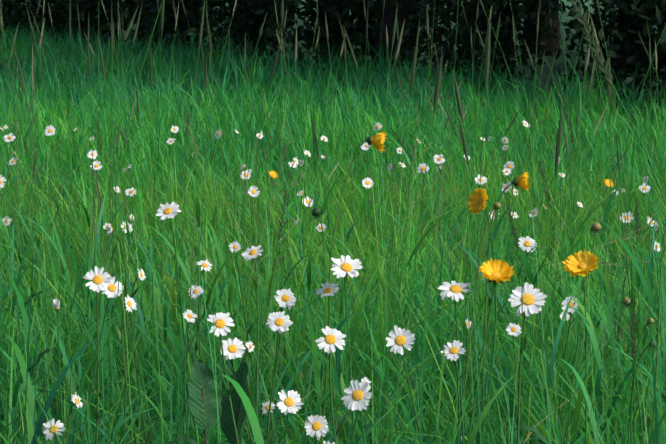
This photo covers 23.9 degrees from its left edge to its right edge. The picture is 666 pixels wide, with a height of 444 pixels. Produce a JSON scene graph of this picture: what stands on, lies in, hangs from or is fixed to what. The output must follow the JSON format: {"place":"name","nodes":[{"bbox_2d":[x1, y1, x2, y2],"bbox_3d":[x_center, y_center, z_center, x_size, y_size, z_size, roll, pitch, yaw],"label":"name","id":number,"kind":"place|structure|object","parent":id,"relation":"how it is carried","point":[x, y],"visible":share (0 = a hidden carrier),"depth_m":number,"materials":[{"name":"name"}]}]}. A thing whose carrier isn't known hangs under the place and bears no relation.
{"place":"outdoors","nodes":[
{"label":"outdoors","id":0,"kind":"place"},
{"bbox_2d":[0,125,665,443],"bbox_3d":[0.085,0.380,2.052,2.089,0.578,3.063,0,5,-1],"label":"grass","id":1,"kind":"structure","parent":0,"point":[306,376],"depth_m":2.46,"materials":[{"name":"green plant"}]},
{"bbox_2d":[0,65,665,248],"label":"grass","id":2,"kind":"structure","parent":0,"point":[495,128],"depth_m":10.34,"materials":[{"name":"green plant"}]},
{"bbox_2d":[15,0,665,184],"bbox_3d":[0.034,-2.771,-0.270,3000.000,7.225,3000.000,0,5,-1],"label":"hedge","id":3,"kind":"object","parent":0,"point":[556,64],"depth_m":25.30,"materials":[{"name":"plant"}]},
{"bbox_2d":[0,0,12,34],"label":"tree","id":4,"kind":"object","parent":3,"relation":"on","point":[7,1],"depth_m":28.77,"materials":[{"name":"green plant"}]},
{"bbox_2d":[0,0,76,39],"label":"bush","id":5,"kind":"object","parent":3,"relation":"on","point":[14,18],"visible":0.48,"depth_m":26.54,"materials":[{"name":"green plant"}]},
{"bbox_2d":[6,0,114,46],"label":"bush","id":6,"kind":"object","parent":3,"relation":"on","point":[41,19],"visible":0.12,"depth_m":26.81,"materials":[{"name":"green plant"}]},
{"bbox_2d":[9,0,143,52],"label":"bush","id":7,"kind":"object","parent":3,"relation":"on","point":[95,9],"visible":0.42,"depth_m":24.73,"materials":[{"name":"green plant"}]},
{"bbox_2d":[78,0,237,57],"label":"bush","id":8,"kind":"object","parent":3,"relation":"on","point":[192,9],"visible":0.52,"depth_m":22.71,"materials":[{"name":"green plant"}]},
{"bbox_2d":[110,0,205,49],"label":"bush","id":9,"kind":"object","parent":3,"relation":"on","point":[186,34],"depth_m":26.46,"materials":[{"name":"green plant"}]},
{"bbox_2d":[142,0,186,51],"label":"bush","id":10,"kind":"object","parent":3,"relation":"on","point":[157,23],"visible":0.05,"depth_m":24.90,"materials":[{"name":"green plant"}]},
{"bbox_2d":[197,0,305,63],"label":"bush","id":11,"kind":"object","parent":3,"relation":"on","point":[253,23],"visible":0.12,"depth_m":23.51,"materials":[{"name":"green plant"}]},
{"bbox_2d":[205,0,299,68],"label":"bush","id":12,"kind":"object","parent":3,"relation":"on","point":[248,18],"visible":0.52,"depth_m":21.09,"materials":[{"name":"green plant"}]},
{"bbox_2d":[211,0,350,63],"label":"bush","id":13,"kind":"object","parent":3,"relation":"on","point":[212,5],"visible":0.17,"depth_m":23.51,"materials":[{"name":"green plant"}]},
{"bbox_2d":[19,291,546,443],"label":"broad leaves","id":14,"kind":"object","parent":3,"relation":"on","point":[201,383],"visible":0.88,"depth_m":1.45,"materials":[{"name":"green plant"}]},
{"bbox_2d":[0,126,665,443],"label":"stems","id":15,"kind":"object","parent":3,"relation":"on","point":[268,438],"visible":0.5,"depth_m":1.65,"materials":[{"name":"green plant"}]},
{"bbox_2d":[0,175,5,188],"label":"flower","id":16,"kind":"object","parent":15,"relation":"attached to","point":[2,182],"visible":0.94,"depth_m":3.30,"materials":[{"name":"white plant"}]},
{"bbox_2d":[2,216,11,225],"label":"flower","id":17,"kind":"object","parent":15,"relation":"attached to","point":[7,223],"visible":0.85,"depth_m":3.77,"materials":[{"name":"white plant"}]},
{"bbox_2d":[4,133,14,141],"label":"flower","id":18,"kind":"object","parent":15,"relation":"attached to","point":[7,139],"visible":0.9,"depth_m":4.25,"materials":[{"name":"white plant"}]},
{"bbox_2d":[9,157,16,165],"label":"flower","id":19,"kind":"object","parent":15,"relation":"attached to","point":[12,161],"visible":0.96,"depth_m":4.17,"materials":[{"name":"white plant"}]},
{"bbox_2d":[44,125,54,135],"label":"flower","id":20,"kind":"object","parent":15,"relation":"attached to","point":[50,130],"visible":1,"depth_m":3.85,"materials":[{"name":"white plant"}]},
{"bbox_2d":[42,418,64,439],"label":"flower","id":21,"kind":"object","parent":15,"relation":"attached to","point":[49,432],"visible":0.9,"depth_m":1.47,"materials":[{"name":"white plant"}]},
{"bbox_2d":[53,298,59,309],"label":"flower","id":22,"kind":"object","parent":15,"relation":"attached to","point":[56,302],"visible":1,"depth_m":1.55,"materials":[{"name":"white plant"}]},
{"bbox_2d":[71,392,82,407],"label":"flower","id":23,"kind":"object","parent":15,"relation":"attached to","point":[75,398],"visible":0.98,"depth_m":1.51,"materials":[{"name":"white plant"}]},
{"bbox_2d":[87,150,97,158],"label":"flower","id":24,"kind":"object","parent":15,"relation":"attached to","point":[94,154],"visible":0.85,"depth_m":3.67,"materials":[{"name":"white plant"}]},
{"bbox_2d":[90,160,102,169],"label":"flower","id":25,"kind":"object","parent":15,"relation":"attached to","point":[96,165],"visible":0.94,"depth_m":3.83,"materials":[{"name":"white plant"}]},
{"bbox_2d":[83,266,111,292],"bbox_3d":[-0.217,0.054,1.449,0.026,0.026,0.009,3,-26,-6],"label":"flower","id":26,"kind":"object","parent":15,"relation":"attached to","point":[99,279],"visible":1,"depth_m":1.45,"materials":[{"name":"white plant"}]},
{"bbox_2d":[106,225,114,234],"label":"flower","id":27,"kind":"object","parent":15,"relation":"attached to","point":[110,230],"visible":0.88,"depth_m":1.70,"materials":[{"name":"white plant"}]},
{"bbox_2d":[100,276,123,297],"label":"flower","id":28,"kind":"object","parent":15,"relation":"attached to","point":[111,290],"visible":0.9,"depth_m":1.51,"materials":[{"name":"white plant"}]},
{"bbox_2d":[121,221,132,232],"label":"flower","id":29,"kind":"object","parent":15,"relation":"attached to","point":[130,229],"visible":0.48,"depth_m":3.40,"materials":[{"name":"white plant"}]},
{"bbox_2d":[125,295,136,311],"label":"flower","id":30,"kind":"object","parent":15,"relation":"attached to","point":[130,302],"visible":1,"depth_m":1.55,"materials":[{"name":"white plant"}]},
{"bbox_2d":[125,188,136,196],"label":"flower","id":31,"kind":"object","parent":15,"relation":"attached to","point":[128,191],"visible":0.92,"depth_m":3.41,"materials":[{"name":"white plant"}]},
{"bbox_2d":[137,269,145,280],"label":"flower","id":32,"kind":"object","parent":15,"relation":"attached to","point":[141,275],"visible":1,"depth_m":1.65,"materials":[{"name":"white plant"}]},
{"bbox_2d":[156,202,180,220],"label":"flower","id":33,"kind":"object","parent":15,"relation":"attached to","point":[166,210],"visible":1,"depth_m":1.57,"materials":[{"name":"white plant"}]},
{"bbox_2d":[166,138,174,144],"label":"flower","id":34,"kind":"object","parent":15,"relation":"attached to","point":[169,141],"visible":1,"depth_m":4.53,"materials":[{"name":"white plant"}]},
{"bbox_2d":[170,125,178,132],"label":"flower","id":35,"kind":"object","parent":15,"relation":"attached to","point":[175,129],"visible":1,"depth_m":4.62,"materials":[{"name":"white plant"}]},
{"bbox_2d":[183,309,196,322],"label":"flower","id":36,"kind":"object","parent":15,"relation":"attached to","point":[188,315],"visible":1,"depth_m":1.57,"materials":[{"name":"white plant"}]},
{"bbox_2d":[188,285,202,298],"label":"flower","id":37,"kind":"object","parent":15,"relation":"attached to","point":[197,291],"visible":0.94,"depth_m":1.59,"materials":[{"name":"white plant"}]},
{"bbox_2d":[197,259,211,271],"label":"flower","id":38,"kind":"object","parent":15,"relation":"attached to","point":[205,265],"visible":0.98,"depth_m":1.61,"materials":[{"name":"white plant"}]},
{"bbox_2d":[215,129,221,138],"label":"flower","id":39,"kind":"object","parent":15,"relation":"attached to","point":[218,133],"visible":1,"depth_m":4.67,"materials":[{"name":"white plant"}]},
{"bbox_2d":[207,312,234,336],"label":"flower","id":40,"kind":"object","parent":15,"relation":"attached to","point":[221,320],"visible":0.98,"depth_m":1.35,"materials":[{"name":"white plant"}]},
{"bbox_2d":[220,338,245,359],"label":"flower","id":41,"kind":"object","parent":15,"relation":"attached to","point":[231,348],"visible":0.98,"depth_m":1.45,"materials":[{"name":"white plant"}]},
{"bbox_2d":[229,241,240,251],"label":"flower","id":42,"kind":"object","parent":15,"relation":"attached to","point":[236,247],"visible":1,"depth_m":1.85,"materials":[{"name":"white plant"}]},
{"bbox_2d":[240,170,250,179],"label":"flower","id":43,"kind":"object","parent":15,"relation":"attached to","point":[244,176],"visible":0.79,"depth_m":3.93,"materials":[{"name":"white plant"}]},
{"bbox_2d":[246,341,254,351],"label":"flower","id":44,"kind":"object","parent":15,"relation":"attached to","point":[249,344],"visible":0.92,"depth_m":1.53,"materials":[{"name":"white plant"}]},
{"bbox_2d":[241,245,262,260],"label":"flower","id":45,"kind":"object","parent":15,"relation":"attached to","point":[249,253],"visible":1,"depth_m":1.53,"materials":[{"name":"white plant"}]},
{"bbox_2d":[248,185,259,196],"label":"flower","id":46,"kind":"object","parent":15,"relation":"attached to","point":[253,191],"visible":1,"depth_m":3.96,"materials":[{"name":"white plant"}]},
{"bbox_2d":[262,401,274,413],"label":"flower","id":47,"kind":"object","parent":15,"relation":"attached to","point":[265,407],"visible":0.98,"depth_m":1.49,"materials":[{"name":"white plant"}]},
{"bbox_2d":[269,170,277,177],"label":"flower","id":48,"kind":"object","parent":15,"relation":"attached to","point":[274,173],"visible":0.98,"depth_m":5.45,"materials":[{"name":"yellow plant"}]},
{"bbox_2d":[266,311,292,333],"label":"flower","id":49,"kind":"object","parent":15,"relation":"attached to","point":[280,322],"visible":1,"depth_m":1.45,"materials":[{"name":"white plant"}]},
{"bbox_2d":[274,288,296,308],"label":"flower","id":50,"kind":"object","parent":15,"relation":"attached to","point":[283,297],"visible":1,"depth_m":1.53,"materials":[{"name":"white plant"}]},
{"bbox_2d":[277,390,303,414],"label":"flower","id":51,"kind":"object","parent":15,"relation":"attached to","point":[292,402],"visible":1,"depth_m":1.41,"materials":[{"name":"white plant"}]},
{"bbox_2d":[302,196,313,206],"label":"flower","id":52,"kind":"object","parent":15,"relation":"attached to","point":[306,202],"visible":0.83,"depth_m":3.82,"materials":[{"name":"white plant"}]},
{"bbox_2d":[304,415,328,439],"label":"flower","id":53,"kind":"object","parent":15,"relation":"attached to","point":[319,426],"visible":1,"depth_m":1.45,"materials":[{"name":"white plant"}]},
{"bbox_2d":[310,207,324,219],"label":"flower","id":54,"kind":"object","parent":15,"relation":"attached to","point":[316,211],"visible":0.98,"depth_m":1.70,"materials":[{"name":"green plant"}]},
{"bbox_2d":[315,224,325,231],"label":"flower","id":55,"kind":"object","parent":15,"relation":"attached to","point":[319,229],"visible":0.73,"depth_m":3.31,"materials":[{"name":"white plant"}]},
{"bbox_2d":[316,282,338,297],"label":"flower","id":56,"kind":"object","parent":15,"relation":"attached to","point":[328,290],"visible":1,"depth_m":1.51,"materials":[{"name":"white plant"}]},
{"bbox_2d":[315,326,345,353],"bbox_3d":[-0.002,0.098,1.313,0.026,0.026,0.007,-9,-31,-11],"label":"flower","id":57,"kind":"object","parent":15,"relation":"attached to","point":[332,338],"visible":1,"depth_m":1.31,"materials":[{"name":"white plant"}]},
{"bbox_2d":[330,255,362,277],"bbox_3d":[0.012,0.044,1.501,0.031,0.011,0.031,10,42,0],"label":"flower","id":58,"kind":"object","parent":15,"relation":"attached to","point":[344,265],"visible":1,"depth_m":1.50,"materials":[{"name":"white plant"}]},
{"bbox_2d":[341,380,371,410],"bbox_3d":[0.021,0.143,1.292,0.024,0.028,0.008,24,-15,22],"label":"flower","id":59,"kind":"object","parent":15,"relation":"attached to","point":[358,396],"visible":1,"depth_m":1.29,"materials":[{"name":"white plant"}]},
{"bbox_2d":[361,377,370,385],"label":"flower","id":60,"kind":"object","parent":15,"relation":"attached to","point":[367,381],"visible":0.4,"depth_m":1.45,"materials":[{"name":"white plant"}]},
{"bbox_2d":[363,143,370,149],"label":"flower","id":61,"kind":"object","parent":15,"relation":"attached to","point":[365,146],"visible":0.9,"depth_m":4.41,"materials":[{"name":"white plant"}]},
{"bbox_2d":[362,177,373,188],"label":"flower","id":62,"kind":"object","parent":15,"relation":"attached to","point":[367,183],"visible":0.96,"depth_m":3.46,"materials":[{"name":"white plant"}]},
{"bbox_2d":[366,131,386,152],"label":"flower","id":63,"kind":"object","parent":15,"relation":"attached to","point":[376,141],"visible":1,"depth_m":1.65,"materials":[{"name":"yellow plant"}]},
{"bbox_2d":[373,123,381,130],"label":"flower","id":64,"kind":"object","parent":15,"relation":"attached to","point":[376,125],"visible":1,"depth_m":4.59,"materials":[{"name":"white plant"}]},
{"bbox_2d":[386,325,414,354],"bbox_3d":[0.062,0.110,1.452,0.029,0.029,0.009,-15,-25,-2],"label":"flower","id":65,"kind":"object","parent":15,"relation":"attached to","point":[399,339],"visible":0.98,"depth_m":1.45,"materials":[{"name":"white plant"}]},
{"bbox_2d":[417,163,428,172],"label":"flower","id":66,"kind":"object","parent":15,"relation":"attached to","point":[419,167],"visible":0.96,"depth_m":3.52,"materials":[{"name":"white plant"}]},
{"bbox_2d":[433,154,444,163],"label":"flower","id":67,"kind":"object","parent":15,"relation":"attached to","point":[437,161],"visible":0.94,"depth_m":3.39,"materials":[{"name":"white plant"}]},
{"bbox_2d":[441,340,465,360],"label":"flower","id":68,"kind":"object","parent":15,"relation":"attached to","point":[452,351],"visible":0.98,"depth_m":1.49,"materials":[{"name":"white plant"}]},
{"bbox_2d":[438,281,471,301],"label":"flower","id":69,"kind":"object","parent":15,"relation":"attached to","point":[455,290],"visible":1,"depth_m":1.51,"materials":[{"name":"white plant"}]},
{"bbox_2d":[467,188,488,213],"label":"flower","id":70,"kind":"object","parent":15,"relation":"attached to","point":[478,198],"visible":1,"depth_m":1.63,"materials":[{"name":"yellow plant"}]},
{"bbox_2d":[475,174,486,184],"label":"flower","id":71,"kind":"object","parent":15,"relation":"attached to","point":[483,179],"visible":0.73,"depth_m":3.90,"materials":[{"name":"white plant"}]},
{"bbox_2d":[492,201,500,210],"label":"flower","id":72,"kind":"object","parent":15,"relation":"attached to","point":[497,205],"visible":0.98,"depth_m":1.65,"materials":[{"name":"yellow plant"}]},
{"bbox_2d":[479,258,514,284],"bbox_3d":[0.157,0.051,1.511,0.037,0.019,0.038,-6,34,-18],"label":"flower","id":73,"kind":"object","parent":15,"relation":"attached to","point":[496,271],"visible":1,"depth_m":1.51,"materials":[{"name":"yellow plant"}]},
{"bbox_2d":[502,137,508,143],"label":"flower","id":74,"kind":"object","parent":15,"relation":"attached to","point":[505,140],"visible":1,"depth_m":4.93,"materials":[{"name":"white plant"}]},
{"bbox_2d":[501,182,510,191],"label":"flower","id":75,"kind":"object","parent":15,"relation":"attached to","point":[505,186],"visible":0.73,"depth_m":3.91,"materials":[{"name":"white plant"}]},
{"bbox_2d":[503,168,511,174],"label":"flower","id":76,"kind":"object","parent":15,"relation":"attached to","point":[507,171],"visible":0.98,"depth_m":4.08,"materials":[{"name":"white plant"}]},
{"bbox_2d":[503,161,513,169],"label":"flower","id":77,"kind":"object","parent":15,"relation":"attached to","point":[510,165],"visible":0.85,"depth_m":4.23,"materials":[{"name":"white plant"}]},
{"bbox_2d":[506,323,520,336],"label":"flower","id":78,"kind":"object","parent":15,"relation":"attached to","point":[515,328],"visible":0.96,"depth_m":1.90,"materials":[{"name":"white plant"}]},
{"bbox_2d":[512,172,529,190],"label":"flower","id":79,"kind":"object","parent":15,"relation":"attached to","point":[522,180],"visible":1,"depth_m":1.67,"materials":[{"name":"yellow plant"}]},
{"bbox_2d":[508,282,546,316],"bbox_3d":[0.169,0.069,1.373,0.032,0.034,0.010,14,-37,13],"label":"flower","id":80,"kind":"object","parent":15,"relation":"attached to","point":[533,300],"visible":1,"depth_m":1.37,"materials":[{"name":"white plant"}]},
{"bbox_2d":[518,236,536,251],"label":"flower","id":81,"kind":"object","parent":15,"relation":"attached to","point":[528,242],"visible":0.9,"depth_m":2.55,"materials":[{"name":"white plant"}]},
{"bbox_2d":[528,208,538,216],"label":"flower","id":82,"kind":"object","parent":15,"relation":"attached to","point":[534,212],"visible":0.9,"depth_m":3.55,"materials":[{"name":"white plant"}]},
{"bbox_2d":[560,311,569,320],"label":"flower","id":83,"kind":"object","parent":15,"relation":"attached to","point":[567,317],"visible":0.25,"depth_m":2.15,"materials":[{"name":"white plant"}]},
{"bbox_2d":[562,296,577,313],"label":"flower","id":84,"kind":"object","parent":15,"relation":"attached to","point":[564,303],"visible":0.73,"depth_m":2.10,"materials":[{"name":"white plant"}]},
{"bbox_2d":[562,249,598,276],"bbox_3d":[0.242,0.043,1.533,0.036,0.016,0.038,-1,42,21],"label":"flower","id":85,"kind":"object","parent":15,"relation":"attached to","point":[576,265],"visible":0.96,"depth_m":1.53,"materials":[{"name":"yellow plant"}]},
{"bbox_2d":[587,222,601,233],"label":"flower","id":86,"kind":"object","parent":15,"relation":"attached to","point":[597,227],"visible":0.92,"depth_m":1.65,"materials":[{"name":"beige plant"}]},
{"bbox_2d":[604,179,613,186],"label":"flower","id":87,"kind":"object","parent":15,"relation":"attached to","point":[607,182],"visible":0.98,"depth_m":4.96,"materials":[{"name":"yellow plant"}]},
{"bbox_2d":[620,212,633,222],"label":"flower","id":88,"kind":"object","parent":15,"relation":"attached to","point":[630,218],"visible":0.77,"depth_m":3.51,"materials":[{"name":"white plant"}]},
{"bbox_2d":[620,297,633,308],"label":"flower","id":89,"kind":"object","parent":15,"relation":"attached to","point":[629,302],"visible":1,"depth_m":1.57,"materials":[{"name":"beige plant"}]},
{"bbox_2d":[639,183,649,192],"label":"flower","id":90,"kind":"object","parent":15,"relation":"attached to","point":[641,187],"visible":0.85,"depth_m":3.97,"materials":[{"name":"white plant"}]},
{"bbox_2d":[646,318,653,325],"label":"flower","id":91,"kind":"object","parent":15,"relation":"attached to","point":[651,321],"visible":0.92,"depth_m":1.57,"materials":[{"name":"white plant"}]},
{"bbox_2d":[648,340,655,348],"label":"flower","id":92,"kind":"object","parent":15,"relation":"attached to","point":[653,343],"visible":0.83,"depth_m":1.55,"materials":[{"name":"plant"}]},
{"bbox_2d":[0,16,665,141],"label":"hill grass","id":93,"kind":"structure","parent":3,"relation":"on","point":[71,68],"depth_m":15.68,"materials":[{"name":"green plant"}]},
{"bbox_2d":[0,0,665,443],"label":"culms","id":94,"kind":"object","parent":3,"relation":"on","point":[598,60],"visible":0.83,"depth_m":3.63,"materials":[{"name":"green plant"}]},
{"bbox_2d":[254,0,421,83],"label":"shrub","id":95,"kind":"object","parent":3,"relation":"on","point":[355,8],"visible":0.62,"depth_m":19.23,"materials":[{"name":"green plant"}]},
{"bbox_2d":[329,0,441,77],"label":"shrub","id":96,"kind":"object","parent":3,"relation":"on","point":[372,17],"visible":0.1,"depth_m":20.43,"materials":[{"name":"green plant"}]},
{"bbox_2d":[389,0,528,90],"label":"shrub","id":97,"kind":"object","parent":3,"relation":"on","point":[441,12],"visible":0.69,"depth_m":17.35,"materials":[{"name":"green plant"}]},
{"bbox_2d":[373,0,551,81],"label":"shrub","id":98,"kind":"object","parent":3,"relation":"on","point":[388,16],"visible":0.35,"depth_m":18.88,"materials":[{"name":"green plant"}]},
{"bbox_2d":[427,0,574,92],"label":"shrub","id":99,"kind":"object","parent":3,"relation":"on","point":[507,11],"visible":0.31,"depth_m":18.63,"materials":[{"name":"green plant"}]},
{"bbox_2d":[419,242,658,443],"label":"feature blades","id":100,"kind":"object","parent":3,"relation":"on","point":[656,423],"visible":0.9,"depth_m":1.44,"materials":[{"name":"green plant"}]},
{"bbox_2d":[524,0,560,55],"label":"tree","id":101,"kind":"object","parent":3,"relation":"on","point":[550,45],"visible":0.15,"depth_m":25.72,"materials":[{"name":"green plant"}]},
{"bbox_2d":[554,5,560,39],"bbox_3d":[4.520,-9.635,30.854,6.726,12.174,7.317,-2,5,-23],"label":"tree","id":102,"kind":"object","parent":3,"relation":"on","point":[558,27],"visible":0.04,"depth_m":31.22,"materials":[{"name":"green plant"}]},
{"bbox_2d":[514,0,604,43],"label":"shrub","id":103,"kind":"object","parent":3,"relation":"on","point":[519,8],"visible":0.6,"depth_m":16.64,"materials":[{"name":"green plant"}]},
{"bbox_2d":[487,0,665,119],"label":"shrub","id":104,"kind":"object","parent":3,"relation":"on","point":[621,29],"visible":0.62,"depth_m":14.87,"materials":[{"name":"green plant"}]},
{"bbox_2d":[594,0,665,104],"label":"shrub","id":105,"kind":"object","parent":3,"relation":"on","point":[661,59],"visible":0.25,"depth_m":15.63,"materials":[{"name":"green plant"}]},
{"bbox_2d":[613,0,650,72],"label":"shrub","id":106,"kind":"object","parent":3,"relation":"on","point":[633,60],"visible":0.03,"depth_m":21.75,"materials":[{"name":"green plant"}]},
{"bbox_2d":[636,0,665,117],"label":"shrub","id":107,"kind":"object","parent":3,"relation":"on","point":[658,16],"visible":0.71,"depth_m":12.51,"materials":[{"name":"green plant"}]},
{"bbox_2d":[659,66,665,105],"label":"tree","id":108,"kind":"object","parent":3,"relation":"on","point":[664,82],"visible":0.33,"depth_m":14.39,"materials":[{"name":"green plant"}]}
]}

